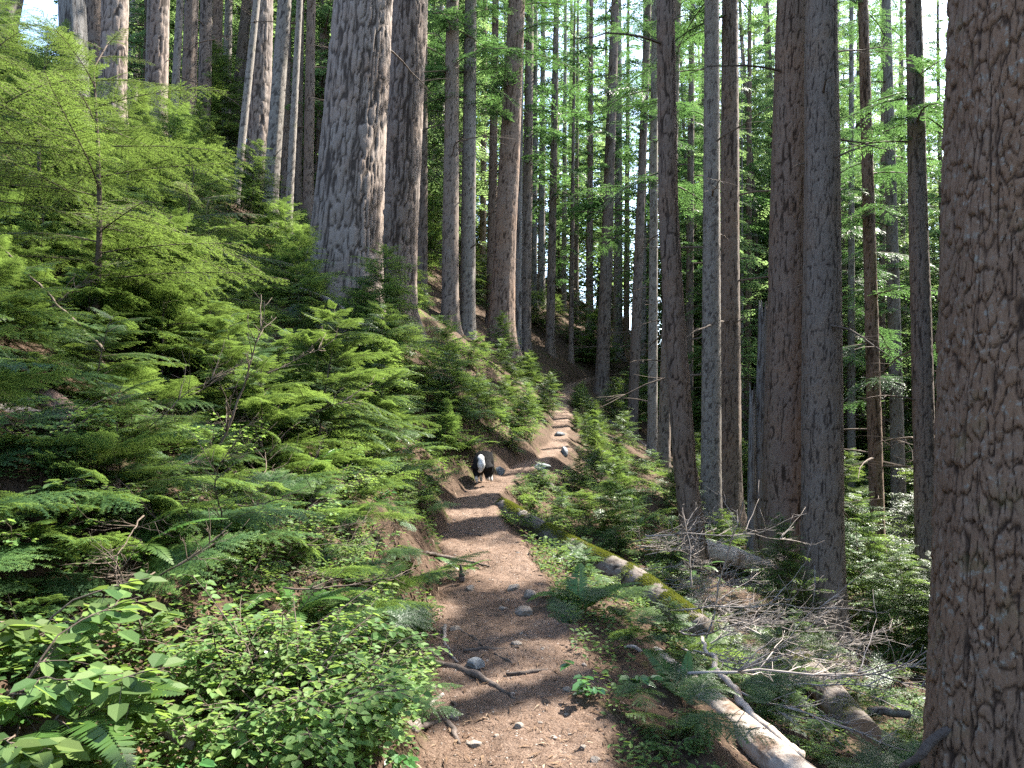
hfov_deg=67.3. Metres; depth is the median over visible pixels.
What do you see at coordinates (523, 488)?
leafy shrub
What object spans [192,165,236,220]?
hemlock sapling
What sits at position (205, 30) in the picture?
conifer tree
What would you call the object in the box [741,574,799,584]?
dead branch
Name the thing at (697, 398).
hemlock sapling
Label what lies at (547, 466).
stone
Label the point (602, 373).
conifer tree
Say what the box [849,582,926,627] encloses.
dead branch
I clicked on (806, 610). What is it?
dead branch
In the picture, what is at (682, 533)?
dead branch
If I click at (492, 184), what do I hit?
conifer tree
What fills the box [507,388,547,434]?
hemlock sapling
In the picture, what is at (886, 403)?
forest conifer
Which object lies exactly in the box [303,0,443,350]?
conifer tree
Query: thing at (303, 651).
leafy shrub
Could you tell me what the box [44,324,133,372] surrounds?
hemlock sapling
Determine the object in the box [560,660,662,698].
lily plant
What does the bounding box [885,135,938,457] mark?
forest conifer
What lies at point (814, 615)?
dead branch
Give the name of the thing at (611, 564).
fallen log
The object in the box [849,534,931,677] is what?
young hemlock
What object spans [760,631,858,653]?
dead branch
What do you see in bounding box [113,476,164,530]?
dead branch
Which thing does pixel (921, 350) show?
conifer tree
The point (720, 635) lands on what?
dead branch
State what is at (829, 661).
dead branch
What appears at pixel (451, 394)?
hemlock sapling
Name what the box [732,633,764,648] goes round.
leafy shrub
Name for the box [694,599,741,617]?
dead branch
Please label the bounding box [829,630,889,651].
dead branch
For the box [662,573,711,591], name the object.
dead branch
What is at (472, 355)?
hemlock sapling
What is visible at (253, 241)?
hemlock sapling
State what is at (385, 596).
leafy shrub
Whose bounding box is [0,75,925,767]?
ground
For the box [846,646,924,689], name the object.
dead branch
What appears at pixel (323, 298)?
fallen log
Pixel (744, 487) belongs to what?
hemlock sapling
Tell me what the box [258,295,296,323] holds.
hemlock sapling
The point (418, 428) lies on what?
leafy shrub
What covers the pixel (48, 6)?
sky
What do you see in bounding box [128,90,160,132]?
hemlock sapling
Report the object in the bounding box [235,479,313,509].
dead branch
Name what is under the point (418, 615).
undergrowth
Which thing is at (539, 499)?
leafy shrub
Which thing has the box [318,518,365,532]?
dead branch
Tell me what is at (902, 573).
hemlock sapling
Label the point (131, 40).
forest conifer
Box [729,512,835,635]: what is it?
hemlock sapling
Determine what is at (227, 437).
hemlock sapling
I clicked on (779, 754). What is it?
fallen log
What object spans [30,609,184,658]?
broad leaf shrub
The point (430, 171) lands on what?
forest conifer
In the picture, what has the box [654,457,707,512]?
hemlock sapling
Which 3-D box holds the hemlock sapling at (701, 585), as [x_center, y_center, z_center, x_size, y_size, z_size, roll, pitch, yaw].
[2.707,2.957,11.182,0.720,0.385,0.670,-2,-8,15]
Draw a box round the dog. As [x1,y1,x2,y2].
[471,451,493,482]
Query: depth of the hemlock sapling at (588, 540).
10.44 m
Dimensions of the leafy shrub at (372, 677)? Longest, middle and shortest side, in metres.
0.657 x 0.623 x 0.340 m
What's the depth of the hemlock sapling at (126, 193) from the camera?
9.40 m
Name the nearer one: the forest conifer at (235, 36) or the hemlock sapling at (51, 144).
the hemlock sapling at (51, 144)
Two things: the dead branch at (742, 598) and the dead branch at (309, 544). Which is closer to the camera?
the dead branch at (309, 544)
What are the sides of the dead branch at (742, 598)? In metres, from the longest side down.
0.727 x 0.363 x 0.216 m
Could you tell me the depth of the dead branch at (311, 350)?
5.85 m
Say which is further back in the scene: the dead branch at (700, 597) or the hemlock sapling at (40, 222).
the dead branch at (700, 597)
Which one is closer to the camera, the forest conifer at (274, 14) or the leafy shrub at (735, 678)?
the leafy shrub at (735, 678)
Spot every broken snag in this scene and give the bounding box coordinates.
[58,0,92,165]
[515,44,523,352]
[746,300,766,556]
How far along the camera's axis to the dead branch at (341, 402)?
5.79 m
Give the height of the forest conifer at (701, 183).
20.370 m
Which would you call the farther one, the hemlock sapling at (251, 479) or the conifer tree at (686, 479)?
the conifer tree at (686, 479)
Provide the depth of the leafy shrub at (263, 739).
2.45 m
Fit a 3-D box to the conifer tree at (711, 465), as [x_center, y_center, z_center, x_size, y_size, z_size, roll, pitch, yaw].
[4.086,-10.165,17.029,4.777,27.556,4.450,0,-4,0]
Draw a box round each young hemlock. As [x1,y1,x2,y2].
[0,2,127,235]
[0,6,288,357]
[0,8,56,139]
[0,26,146,239]
[85,95,188,201]
[92,139,296,345]
[155,196,292,299]
[489,338,525,372]
[515,352,549,386]
[531,290,565,328]
[547,368,567,396]
[567,305,627,370]
[587,340,619,370]
[627,356,659,411]
[691,390,700,449]
[742,438,747,510]
[792,625,856,680]
[844,416,889,496]
[844,448,908,557]
[844,490,916,629]
[845,434,913,539]
[846,441,911,523]
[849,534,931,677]
[866,475,913,537]
[868,465,914,582]
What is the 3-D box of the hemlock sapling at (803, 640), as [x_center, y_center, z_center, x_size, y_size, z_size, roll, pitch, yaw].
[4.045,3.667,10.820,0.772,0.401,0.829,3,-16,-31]
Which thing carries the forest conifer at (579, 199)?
on the ground at (546, 445)
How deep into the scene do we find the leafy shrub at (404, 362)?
13.37 m
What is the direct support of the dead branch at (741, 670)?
on the ground at (546, 445)
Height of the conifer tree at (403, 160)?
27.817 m
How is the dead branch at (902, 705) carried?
on the ground at (546, 445)
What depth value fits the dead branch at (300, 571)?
3.97 m
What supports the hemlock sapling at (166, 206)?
on the ground at (546, 445)
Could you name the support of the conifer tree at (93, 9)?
on the ground at (546, 445)
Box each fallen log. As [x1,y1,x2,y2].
[0,404,112,454]
[12,375,121,494]
[298,287,347,314]
[494,496,713,644]
[589,408,645,445]
[652,646,815,767]
[707,540,771,577]
[785,645,882,748]
[867,706,910,718]
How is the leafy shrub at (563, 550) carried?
on the ground at (546, 445)
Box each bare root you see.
[625,645,642,651]
[899,726,951,767]
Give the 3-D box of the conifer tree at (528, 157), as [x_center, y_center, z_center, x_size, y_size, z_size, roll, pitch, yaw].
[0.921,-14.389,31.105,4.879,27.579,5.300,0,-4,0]
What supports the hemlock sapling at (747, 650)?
on the ground at (546, 445)
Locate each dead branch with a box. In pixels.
[1,247,104,351]
[24,261,109,328]
[60,501,189,604]
[81,658,195,749]
[84,341,149,431]
[89,532,155,642]
[90,546,154,582]
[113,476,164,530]
[115,340,252,460]
[122,400,209,431]
[127,548,195,566]
[141,449,213,481]
[158,506,247,575]
[167,486,207,554]
[170,415,285,536]
[188,347,250,395]
[203,412,255,425]
[207,293,274,459]
[220,404,306,503]
[225,329,333,389]
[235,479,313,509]
[239,488,276,512]
[240,371,279,461]
[251,497,397,550]
[251,499,292,551]
[264,375,374,429]
[268,570,316,587]
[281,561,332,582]
[283,551,414,589]
[300,568,331,609]
[301,473,330,522]
[301,500,372,535]
[306,436,329,469]
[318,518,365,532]
[369,517,391,566]
[627,503,725,543]
[635,536,684,549]
[636,526,707,564]
[642,552,696,576]
[643,533,714,555]
[644,520,745,555]
[645,483,824,544]
[655,568,704,583]
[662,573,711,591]
[665,559,719,575]
[668,577,735,591]
[669,503,701,588]
[670,539,891,613]
[674,571,726,589]
[675,560,719,574]
[679,604,771,638]
[681,585,767,631]
[681,638,770,676]
[682,586,766,611]
[683,583,720,601]
[683,584,733,600]
[687,591,926,687]
[690,578,718,599]
[692,584,727,603]
[693,633,801,680]
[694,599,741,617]
[699,562,738,583]
[703,489,750,638]
[703,498,729,518]
[705,648,784,671]
[707,574,767,591]
[707,610,785,626]
[708,522,746,552]
[709,607,781,644]
[711,576,740,588]
[714,610,753,651]
[714,618,762,637]
[715,573,859,633]
[717,645,793,678]
[718,609,785,631]
[720,569,760,585]
[723,592,761,604]
[723,613,792,627]
[723,659,840,687]
[728,562,751,571]
[729,606,830,626]
[733,614,892,680]
[736,613,778,631]
[740,560,818,580]
[741,557,787,572]
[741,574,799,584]
[741,691,916,754]
[742,585,851,621]
[744,626,867,669]
[745,568,831,595]
[746,636,799,659]
[752,552,787,564]
[753,689,852,716]
[755,651,914,700]
[756,588,884,666]
[758,629,807,647]
[758,694,876,730]
[759,656,839,681]
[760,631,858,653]
[769,593,848,610]
[771,636,853,659]
[775,619,872,652]
[785,594,909,646]
[785,600,840,629]
[792,633,843,651]
[794,646,926,681]
[814,628,872,668]
[819,626,864,645]
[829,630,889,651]
[833,629,876,650]
[836,619,902,646]
[838,647,871,665]
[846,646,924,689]
[846,670,922,718]
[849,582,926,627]
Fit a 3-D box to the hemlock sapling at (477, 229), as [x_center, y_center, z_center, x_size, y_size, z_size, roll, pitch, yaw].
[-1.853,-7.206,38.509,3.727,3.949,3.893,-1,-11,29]
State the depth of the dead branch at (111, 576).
2.76 m
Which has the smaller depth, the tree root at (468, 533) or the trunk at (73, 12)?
the tree root at (468, 533)
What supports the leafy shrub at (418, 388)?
on the ground at (546, 445)
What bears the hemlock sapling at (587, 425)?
on the ground at (546, 445)
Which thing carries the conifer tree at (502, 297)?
on the ground at (546, 445)
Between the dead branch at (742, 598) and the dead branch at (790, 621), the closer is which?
the dead branch at (790, 621)
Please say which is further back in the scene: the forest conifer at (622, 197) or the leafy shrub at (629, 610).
the forest conifer at (622, 197)
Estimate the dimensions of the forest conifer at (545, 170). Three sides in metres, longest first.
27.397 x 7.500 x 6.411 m
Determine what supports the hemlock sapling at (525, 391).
on the ground at (546, 445)
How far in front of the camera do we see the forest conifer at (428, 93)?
43.98 m
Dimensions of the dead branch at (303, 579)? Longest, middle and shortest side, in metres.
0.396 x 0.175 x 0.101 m
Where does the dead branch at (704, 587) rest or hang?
on the ground at (546, 445)
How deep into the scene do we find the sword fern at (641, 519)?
13.08 m
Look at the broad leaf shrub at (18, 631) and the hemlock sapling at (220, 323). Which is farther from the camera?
the hemlock sapling at (220, 323)
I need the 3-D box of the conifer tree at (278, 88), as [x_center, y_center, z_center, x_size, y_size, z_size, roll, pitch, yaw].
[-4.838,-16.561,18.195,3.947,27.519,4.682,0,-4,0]
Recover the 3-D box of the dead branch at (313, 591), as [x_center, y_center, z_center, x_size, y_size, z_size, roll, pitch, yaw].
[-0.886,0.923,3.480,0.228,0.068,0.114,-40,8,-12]
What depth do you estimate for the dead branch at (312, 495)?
4.51 m
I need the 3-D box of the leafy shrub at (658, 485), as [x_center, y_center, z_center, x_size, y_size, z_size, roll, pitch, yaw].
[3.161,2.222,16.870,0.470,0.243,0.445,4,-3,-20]
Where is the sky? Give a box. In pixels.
[20,0,947,330]
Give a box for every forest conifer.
[53,0,198,100]
[127,0,239,118]
[141,5,236,73]
[169,0,251,66]
[172,0,241,123]
[222,0,250,136]
[223,1,304,88]
[229,0,333,190]
[250,0,330,141]
[284,1,460,212]
[427,0,500,256]
[427,4,486,179]
[444,0,524,214]
[476,4,499,199]
[477,2,537,227]
[477,13,556,242]
[486,3,558,263]
[524,75,547,271]
[537,0,631,300]
[537,0,633,325]
[537,5,596,286]
[537,73,584,298]
[545,78,597,296]
[567,0,648,319]
[567,27,648,308]
[579,117,633,306]
[580,46,658,307]
[612,42,702,375]
[623,7,660,341]
[628,2,766,383]
[640,5,755,420]
[646,4,699,341]
[646,122,686,356]
[646,162,684,359]
[647,51,755,402]
[660,45,720,324]
[680,29,768,462]
[681,38,767,402]
[698,0,773,363]
[738,0,776,326]
[738,12,763,402]
[739,0,776,404]
[739,70,767,390]
[740,40,889,443]
[746,5,774,219]
[838,0,910,484]
[839,0,933,453]
[839,8,910,410]
[841,65,888,419]
[860,0,948,525]
[861,0,945,472]
[864,0,910,424]
[864,2,933,390]
[864,60,931,446]
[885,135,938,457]
[887,134,942,459]
[909,7,947,418]
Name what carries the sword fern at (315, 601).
on the ground at (546, 445)
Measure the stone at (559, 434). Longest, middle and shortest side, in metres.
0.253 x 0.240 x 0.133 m
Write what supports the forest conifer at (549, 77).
on the ground at (546, 445)
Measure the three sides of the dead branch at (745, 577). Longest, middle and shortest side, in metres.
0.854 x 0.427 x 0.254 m
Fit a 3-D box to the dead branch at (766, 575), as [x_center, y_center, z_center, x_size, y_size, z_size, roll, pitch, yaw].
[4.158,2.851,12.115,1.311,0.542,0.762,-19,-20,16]
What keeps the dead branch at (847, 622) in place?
on the ground at (546, 445)
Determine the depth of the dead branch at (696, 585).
10.27 m
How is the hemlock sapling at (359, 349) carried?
on the ground at (546, 445)
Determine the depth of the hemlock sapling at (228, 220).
14.14 m
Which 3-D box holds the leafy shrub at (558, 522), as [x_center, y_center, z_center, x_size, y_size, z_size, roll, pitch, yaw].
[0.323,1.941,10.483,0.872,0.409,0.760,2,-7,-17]
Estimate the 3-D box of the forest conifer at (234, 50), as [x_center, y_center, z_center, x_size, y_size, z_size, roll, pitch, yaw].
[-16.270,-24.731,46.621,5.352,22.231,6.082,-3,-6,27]
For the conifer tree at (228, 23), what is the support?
on the ground at (546, 445)
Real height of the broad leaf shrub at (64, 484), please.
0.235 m
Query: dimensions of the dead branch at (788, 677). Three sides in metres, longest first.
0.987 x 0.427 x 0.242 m
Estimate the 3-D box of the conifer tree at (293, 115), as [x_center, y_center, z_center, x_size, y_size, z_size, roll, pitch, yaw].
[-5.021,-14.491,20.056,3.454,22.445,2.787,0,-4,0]
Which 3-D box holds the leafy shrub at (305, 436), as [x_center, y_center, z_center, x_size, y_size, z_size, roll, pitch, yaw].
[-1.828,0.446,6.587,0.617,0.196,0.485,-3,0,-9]
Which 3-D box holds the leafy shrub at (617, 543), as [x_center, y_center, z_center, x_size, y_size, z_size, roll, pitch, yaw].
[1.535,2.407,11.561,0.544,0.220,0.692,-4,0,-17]
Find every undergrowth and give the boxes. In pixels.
[0,183,539,767]
[0,304,316,618]
[520,432,925,767]
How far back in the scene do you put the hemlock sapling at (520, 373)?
21.12 m
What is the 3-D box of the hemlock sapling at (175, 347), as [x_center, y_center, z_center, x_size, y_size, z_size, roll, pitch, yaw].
[-2.658,-0.678,6.268,1.397,1.531,1.584,-2,-16,-2]
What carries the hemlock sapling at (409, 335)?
on the ground at (546, 445)
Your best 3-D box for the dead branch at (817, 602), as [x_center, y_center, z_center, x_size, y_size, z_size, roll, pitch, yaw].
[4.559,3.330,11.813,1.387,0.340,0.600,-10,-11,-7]
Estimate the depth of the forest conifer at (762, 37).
59.16 m
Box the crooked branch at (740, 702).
[701,636,804,758]
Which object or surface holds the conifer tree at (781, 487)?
on the ground at (546, 445)
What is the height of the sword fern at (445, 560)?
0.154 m
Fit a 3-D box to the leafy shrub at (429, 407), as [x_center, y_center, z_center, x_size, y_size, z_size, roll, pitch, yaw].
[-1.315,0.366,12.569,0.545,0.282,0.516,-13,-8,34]
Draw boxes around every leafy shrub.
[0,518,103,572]
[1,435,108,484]
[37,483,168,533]
[46,527,185,577]
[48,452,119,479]
[94,662,322,767]
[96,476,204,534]
[125,595,332,715]
[132,582,398,712]
[133,650,368,767]
[138,398,215,429]
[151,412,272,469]
[164,573,448,767]
[181,593,297,638]
[198,538,293,586]
[203,379,245,402]
[209,484,352,561]
[220,530,273,556]
[229,638,396,722]
[231,360,286,379]
[234,647,443,749]
[238,453,274,469]
[244,607,380,686]
[251,648,321,670]
[269,454,329,477]
[274,427,328,445]
[281,420,311,429]
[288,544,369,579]
[289,450,394,502]
[289,647,441,767]
[291,594,331,618]
[299,646,452,714]
[305,591,413,648]
[315,521,376,558]
[320,436,372,458]
[323,442,362,450]
[327,626,427,684]
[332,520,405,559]
[336,458,385,490]
[345,467,379,478]
[359,583,398,608]
[362,736,405,755]
[373,485,403,501]
[377,464,400,480]
[387,355,412,367]
[391,489,425,505]
[395,509,419,527]
[404,379,431,394]
[406,422,427,433]
[409,480,442,506]
[421,397,442,411]
[496,506,544,528]
[506,485,552,507]
[513,478,537,495]
[527,466,563,486]
[529,508,564,523]
[540,541,571,555]
[549,517,565,528]
[562,517,596,537]
[591,570,625,584]
[594,538,611,548]
[599,537,629,549]
[601,528,636,543]
[605,536,629,543]
[612,480,638,497]
[614,604,636,618]
[637,464,650,470]
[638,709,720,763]
[640,489,661,496]
[646,479,665,488]
[657,490,675,499]
[665,516,678,527]
[681,574,709,599]
[701,605,723,632]
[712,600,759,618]
[717,656,746,683]
[720,653,753,668]
[723,634,749,645]
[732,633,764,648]
[734,686,785,725]
[741,572,764,580]
[790,735,843,760]
[798,722,855,754]
[863,655,916,675]
[887,683,924,705]
[888,719,922,742]
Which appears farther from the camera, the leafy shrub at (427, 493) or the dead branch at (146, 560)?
the leafy shrub at (427, 493)
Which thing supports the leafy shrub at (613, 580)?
on the ground at (546, 445)
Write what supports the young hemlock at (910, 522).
on the ground at (546, 445)
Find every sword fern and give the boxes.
[0,500,133,540]
[0,672,184,767]
[72,518,228,569]
[243,582,381,628]
[290,449,359,477]
[436,557,484,570]
[440,432,499,449]
[528,563,642,609]
[630,514,657,527]
[642,649,741,697]
[671,552,722,574]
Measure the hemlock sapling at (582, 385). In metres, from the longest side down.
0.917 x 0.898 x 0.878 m
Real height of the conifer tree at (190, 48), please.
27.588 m
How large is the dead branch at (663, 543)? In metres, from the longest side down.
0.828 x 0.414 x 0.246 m
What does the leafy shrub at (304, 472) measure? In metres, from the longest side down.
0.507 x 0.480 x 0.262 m
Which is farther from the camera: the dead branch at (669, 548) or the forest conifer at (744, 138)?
the forest conifer at (744, 138)
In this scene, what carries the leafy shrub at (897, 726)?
on the ground at (546, 445)
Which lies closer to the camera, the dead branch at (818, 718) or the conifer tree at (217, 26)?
the dead branch at (818, 718)
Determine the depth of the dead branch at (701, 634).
5.88 m
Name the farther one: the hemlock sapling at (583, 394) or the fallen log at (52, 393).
the hemlock sapling at (583, 394)
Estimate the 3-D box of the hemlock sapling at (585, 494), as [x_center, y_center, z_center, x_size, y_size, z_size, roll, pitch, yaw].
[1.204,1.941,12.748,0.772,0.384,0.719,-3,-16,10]
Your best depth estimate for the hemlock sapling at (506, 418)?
14.49 m
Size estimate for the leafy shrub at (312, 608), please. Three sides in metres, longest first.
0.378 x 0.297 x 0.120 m
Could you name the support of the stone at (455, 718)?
on the ground at (546, 445)
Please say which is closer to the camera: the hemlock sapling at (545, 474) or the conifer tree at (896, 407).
the hemlock sapling at (545, 474)
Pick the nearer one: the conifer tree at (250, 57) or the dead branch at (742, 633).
the dead branch at (742, 633)
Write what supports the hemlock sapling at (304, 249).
on the ground at (546, 445)
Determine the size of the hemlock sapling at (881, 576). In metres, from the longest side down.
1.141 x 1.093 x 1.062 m
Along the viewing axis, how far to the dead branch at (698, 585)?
10.19 m
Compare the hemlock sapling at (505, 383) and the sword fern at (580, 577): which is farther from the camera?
the hemlock sapling at (505, 383)
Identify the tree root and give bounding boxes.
[410,655,515,698]
[416,717,445,733]
[421,550,489,566]
[442,624,458,662]
[442,717,460,743]
[450,700,457,714]
[453,529,482,535]
[459,573,464,581]
[460,629,482,645]
[463,646,518,652]
[494,652,512,664]
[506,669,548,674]
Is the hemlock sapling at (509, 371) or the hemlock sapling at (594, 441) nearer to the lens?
the hemlock sapling at (594, 441)
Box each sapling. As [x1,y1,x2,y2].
[0,0,63,138]
[0,18,126,157]
[0,130,130,242]
[0,148,58,207]
[0,178,72,242]
[0,205,116,270]
[0,234,53,288]
[0,234,96,340]
[0,256,92,355]
[0,315,26,381]
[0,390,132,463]
[1,282,101,342]
[2,351,101,403]
[20,255,191,344]
[22,305,197,438]
[31,209,129,275]
[36,374,223,496]
[41,140,69,170]
[42,260,112,297]
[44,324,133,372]
[55,141,146,205]
[59,137,156,239]
[64,155,137,204]
[73,207,267,384]
[86,253,198,332]
[89,77,115,130]
[90,62,129,96]
[102,114,124,133]
[106,106,171,178]
[112,177,230,270]
[113,119,149,168]
[116,95,218,220]
[118,148,211,232]
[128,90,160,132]
[131,198,177,251]
[144,428,292,534]
[146,277,273,391]
[161,257,265,334]
[162,161,231,244]
[165,200,219,253]
[168,36,246,157]
[168,59,226,137]
[168,102,229,182]
[172,312,310,440]
[174,101,232,192]
[174,306,245,344]
[175,431,261,476]
[185,320,233,361]
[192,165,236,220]
[194,280,241,320]
[194,353,360,472]
[200,138,292,236]
[203,237,251,290]
[203,323,332,423]
[205,214,242,242]
[205,228,237,253]
[206,167,239,194]
[208,147,244,185]
[209,137,235,176]
[213,268,282,318]
[215,182,235,204]
[216,282,277,333]
[220,324,262,349]
[222,146,236,177]
[224,326,291,373]
[227,230,285,283]
[233,163,263,204]
[236,198,297,262]
[243,194,310,267]
[253,221,345,310]
[253,299,434,457]
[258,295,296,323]
[260,240,301,286]
[271,305,377,400]
[272,208,310,263]
[275,263,378,366]
[278,364,322,399]
[279,143,317,201]
[289,477,357,515]
[290,370,355,417]
[300,385,378,446]
[319,243,448,367]
[331,330,371,371]
[331,384,408,424]
[334,299,427,408]
[338,278,431,348]
[340,346,440,454]
[358,437,417,474]
[387,367,434,413]
[389,322,421,346]
[394,354,456,392]
[404,322,427,343]
[409,314,498,389]
[417,256,432,316]
[418,282,433,311]
[418,398,472,453]
[420,350,500,420]
[427,172,459,283]
[459,205,487,273]
[459,259,490,310]
[460,439,475,450]
[461,343,488,367]
[462,373,511,420]
[465,378,490,395]
[467,331,493,355]
[475,241,486,295]
[482,310,522,356]
[488,374,523,408]
[491,396,512,409]
[496,403,514,421]
[498,354,530,393]
[502,379,519,399]
[502,429,526,452]
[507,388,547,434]
[508,381,547,417]
[510,364,528,380]
[511,473,537,488]
[516,355,533,379]
[523,349,545,378]
[524,371,565,416]
[528,462,561,492]
[531,283,545,302]
[532,367,548,387]
[532,407,551,424]
[546,485,581,523]
[555,298,567,317]
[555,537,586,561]
[556,292,596,345]
[563,452,595,489]
[565,545,603,581]
[568,383,588,407]
[568,489,603,510]
[570,417,581,430]
[571,381,593,401]
[571,393,585,409]
[571,411,580,425]
[573,412,602,444]
[574,396,613,442]
[579,387,590,408]
[580,450,664,541]
[581,424,621,466]
[581,536,606,549]
[583,397,609,422]
[583,448,606,485]
[586,405,614,434]
[590,376,631,426]
[590,410,613,431]
[592,400,609,420]
[596,424,608,441]
[596,526,642,556]
[602,439,613,450]
[606,437,635,474]
[609,364,659,429]
[609,410,642,447]
[614,476,636,494]
[620,384,658,415]
[629,460,651,475]
[637,449,668,466]
[640,596,695,643]
[650,462,667,472]
[650,538,688,571]
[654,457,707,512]
[657,341,701,422]
[657,559,693,601]
[672,432,700,465]
[683,574,721,595]
[693,662,723,682]
[696,454,700,485]
[708,509,748,545]
[715,511,746,543]
[723,593,749,613]
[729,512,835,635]
[729,643,755,660]
[734,625,843,712]
[742,466,747,514]
[769,607,815,653]
[783,630,821,651]
[844,416,912,516]
[845,468,890,526]
[847,679,892,726]
[856,593,902,638]
[867,561,908,608]
[876,551,931,673]
[890,567,914,599]
[895,738,921,767]
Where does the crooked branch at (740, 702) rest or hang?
on the ground at (546, 445)
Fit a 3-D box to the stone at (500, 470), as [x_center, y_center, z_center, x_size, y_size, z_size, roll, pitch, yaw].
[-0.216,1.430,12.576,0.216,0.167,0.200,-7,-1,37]
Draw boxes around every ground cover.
[0,140,541,767]
[514,422,926,767]
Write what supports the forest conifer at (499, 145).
on the ground at (546, 445)
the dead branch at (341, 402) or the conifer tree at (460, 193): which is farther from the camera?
the conifer tree at (460, 193)
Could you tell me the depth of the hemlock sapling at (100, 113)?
14.63 m
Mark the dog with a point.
(483, 461)
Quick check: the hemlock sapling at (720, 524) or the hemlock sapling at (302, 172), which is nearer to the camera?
the hemlock sapling at (720, 524)
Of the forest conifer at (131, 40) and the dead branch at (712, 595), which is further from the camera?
the forest conifer at (131, 40)
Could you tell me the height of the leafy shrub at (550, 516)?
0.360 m
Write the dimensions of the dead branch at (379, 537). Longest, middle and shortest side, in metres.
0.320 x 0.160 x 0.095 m
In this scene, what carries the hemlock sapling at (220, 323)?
on the ground at (546, 445)
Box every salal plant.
[175,758,216,767]
[383,750,418,767]
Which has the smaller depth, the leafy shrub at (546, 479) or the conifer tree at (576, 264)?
the leafy shrub at (546, 479)
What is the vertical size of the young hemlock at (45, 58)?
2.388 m
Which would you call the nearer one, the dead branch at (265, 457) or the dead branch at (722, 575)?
the dead branch at (265, 457)
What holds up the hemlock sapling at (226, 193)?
on the ground at (546, 445)
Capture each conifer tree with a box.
[0,0,23,47]
[86,0,100,96]
[96,0,128,129]
[127,0,172,107]
[130,0,196,113]
[145,0,169,138]
[169,0,258,148]
[172,0,214,151]
[181,0,233,122]
[211,0,224,130]
[222,0,236,149]
[224,0,251,167]
[233,0,259,204]
[236,0,303,214]
[244,0,279,213]
[245,0,302,233]
[261,0,320,233]
[274,0,290,202]
[283,0,332,224]
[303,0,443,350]
[308,0,436,344]
[417,10,491,301]
[423,0,560,339]
[424,0,529,334]
[427,0,460,251]
[427,0,487,269]
[433,0,542,325]
[437,0,588,364]
[444,2,501,253]
[464,0,506,295]
[476,0,594,357]
[489,5,570,308]
[497,0,596,356]
[523,5,587,307]
[531,0,598,364]
[545,0,603,312]
[546,0,602,322]
[555,0,685,405]
[558,0,703,437]
[563,0,631,334]
[565,0,713,573]
[568,0,649,364]
[591,0,721,457]
[592,0,750,473]
[595,1,649,347]
[597,0,772,531]
[605,3,658,392]
[629,3,721,295]
[642,2,764,423]
[645,0,769,536]
[679,0,906,592]
[694,0,773,450]
[700,42,761,464]
[792,0,902,646]
[838,0,909,504]
[838,0,942,553]
[838,0,944,574]
[838,4,879,285]
[840,0,945,662]
[842,0,936,446]
[861,0,938,462]
[920,0,1023,767]
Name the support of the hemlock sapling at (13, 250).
on the ground at (546, 445)
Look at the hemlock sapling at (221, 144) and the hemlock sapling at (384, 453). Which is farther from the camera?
the hemlock sapling at (221, 144)
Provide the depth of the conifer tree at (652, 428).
22.80 m
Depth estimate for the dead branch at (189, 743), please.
2.29 m
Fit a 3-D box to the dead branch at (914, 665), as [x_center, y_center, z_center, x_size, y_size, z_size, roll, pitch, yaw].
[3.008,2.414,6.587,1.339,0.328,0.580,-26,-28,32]
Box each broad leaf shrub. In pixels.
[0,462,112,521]
[0,572,167,663]
[0,589,143,743]
[0,652,184,767]
[3,672,187,767]
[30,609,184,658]
[70,634,222,695]
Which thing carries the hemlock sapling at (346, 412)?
on the ground at (546, 445)
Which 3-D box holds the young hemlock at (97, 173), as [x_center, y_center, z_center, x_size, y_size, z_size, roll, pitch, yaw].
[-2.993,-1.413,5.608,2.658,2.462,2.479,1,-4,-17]
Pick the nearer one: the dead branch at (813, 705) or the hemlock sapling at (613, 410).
the dead branch at (813, 705)
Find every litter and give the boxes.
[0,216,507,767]
[358,436,673,767]
[522,476,920,767]
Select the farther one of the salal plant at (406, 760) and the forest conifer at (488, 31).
the forest conifer at (488, 31)
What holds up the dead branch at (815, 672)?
on the ground at (546, 445)
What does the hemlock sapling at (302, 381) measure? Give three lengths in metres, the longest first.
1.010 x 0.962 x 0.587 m
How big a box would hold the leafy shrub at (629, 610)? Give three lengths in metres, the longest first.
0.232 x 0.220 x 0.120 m
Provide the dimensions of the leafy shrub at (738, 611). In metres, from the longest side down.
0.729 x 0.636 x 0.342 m
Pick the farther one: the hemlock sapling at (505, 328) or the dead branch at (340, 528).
the hemlock sapling at (505, 328)
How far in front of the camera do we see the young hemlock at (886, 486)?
23.78 m
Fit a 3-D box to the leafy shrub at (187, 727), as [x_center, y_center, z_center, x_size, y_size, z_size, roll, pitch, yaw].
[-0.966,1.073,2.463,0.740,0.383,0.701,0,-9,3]
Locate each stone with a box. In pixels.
[407,718,420,732]
[448,712,458,720]
[449,625,459,630]
[465,740,481,747]
[466,585,473,590]
[466,657,484,668]
[496,466,504,474]
[507,584,519,590]
[511,641,522,645]
[514,605,532,616]
[515,722,523,728]
[524,589,535,598]
[534,463,550,471]
[554,432,564,435]
[561,446,567,456]
[563,686,572,691]
[590,756,601,762]
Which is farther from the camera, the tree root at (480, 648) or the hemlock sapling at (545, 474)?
the hemlock sapling at (545, 474)
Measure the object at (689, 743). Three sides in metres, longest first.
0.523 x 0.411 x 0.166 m
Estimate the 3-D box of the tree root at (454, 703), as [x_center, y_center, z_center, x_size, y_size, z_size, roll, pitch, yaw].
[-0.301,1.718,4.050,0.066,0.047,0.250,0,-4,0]
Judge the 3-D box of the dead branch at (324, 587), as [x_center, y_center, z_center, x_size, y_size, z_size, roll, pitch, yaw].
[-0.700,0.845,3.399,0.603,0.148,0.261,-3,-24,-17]

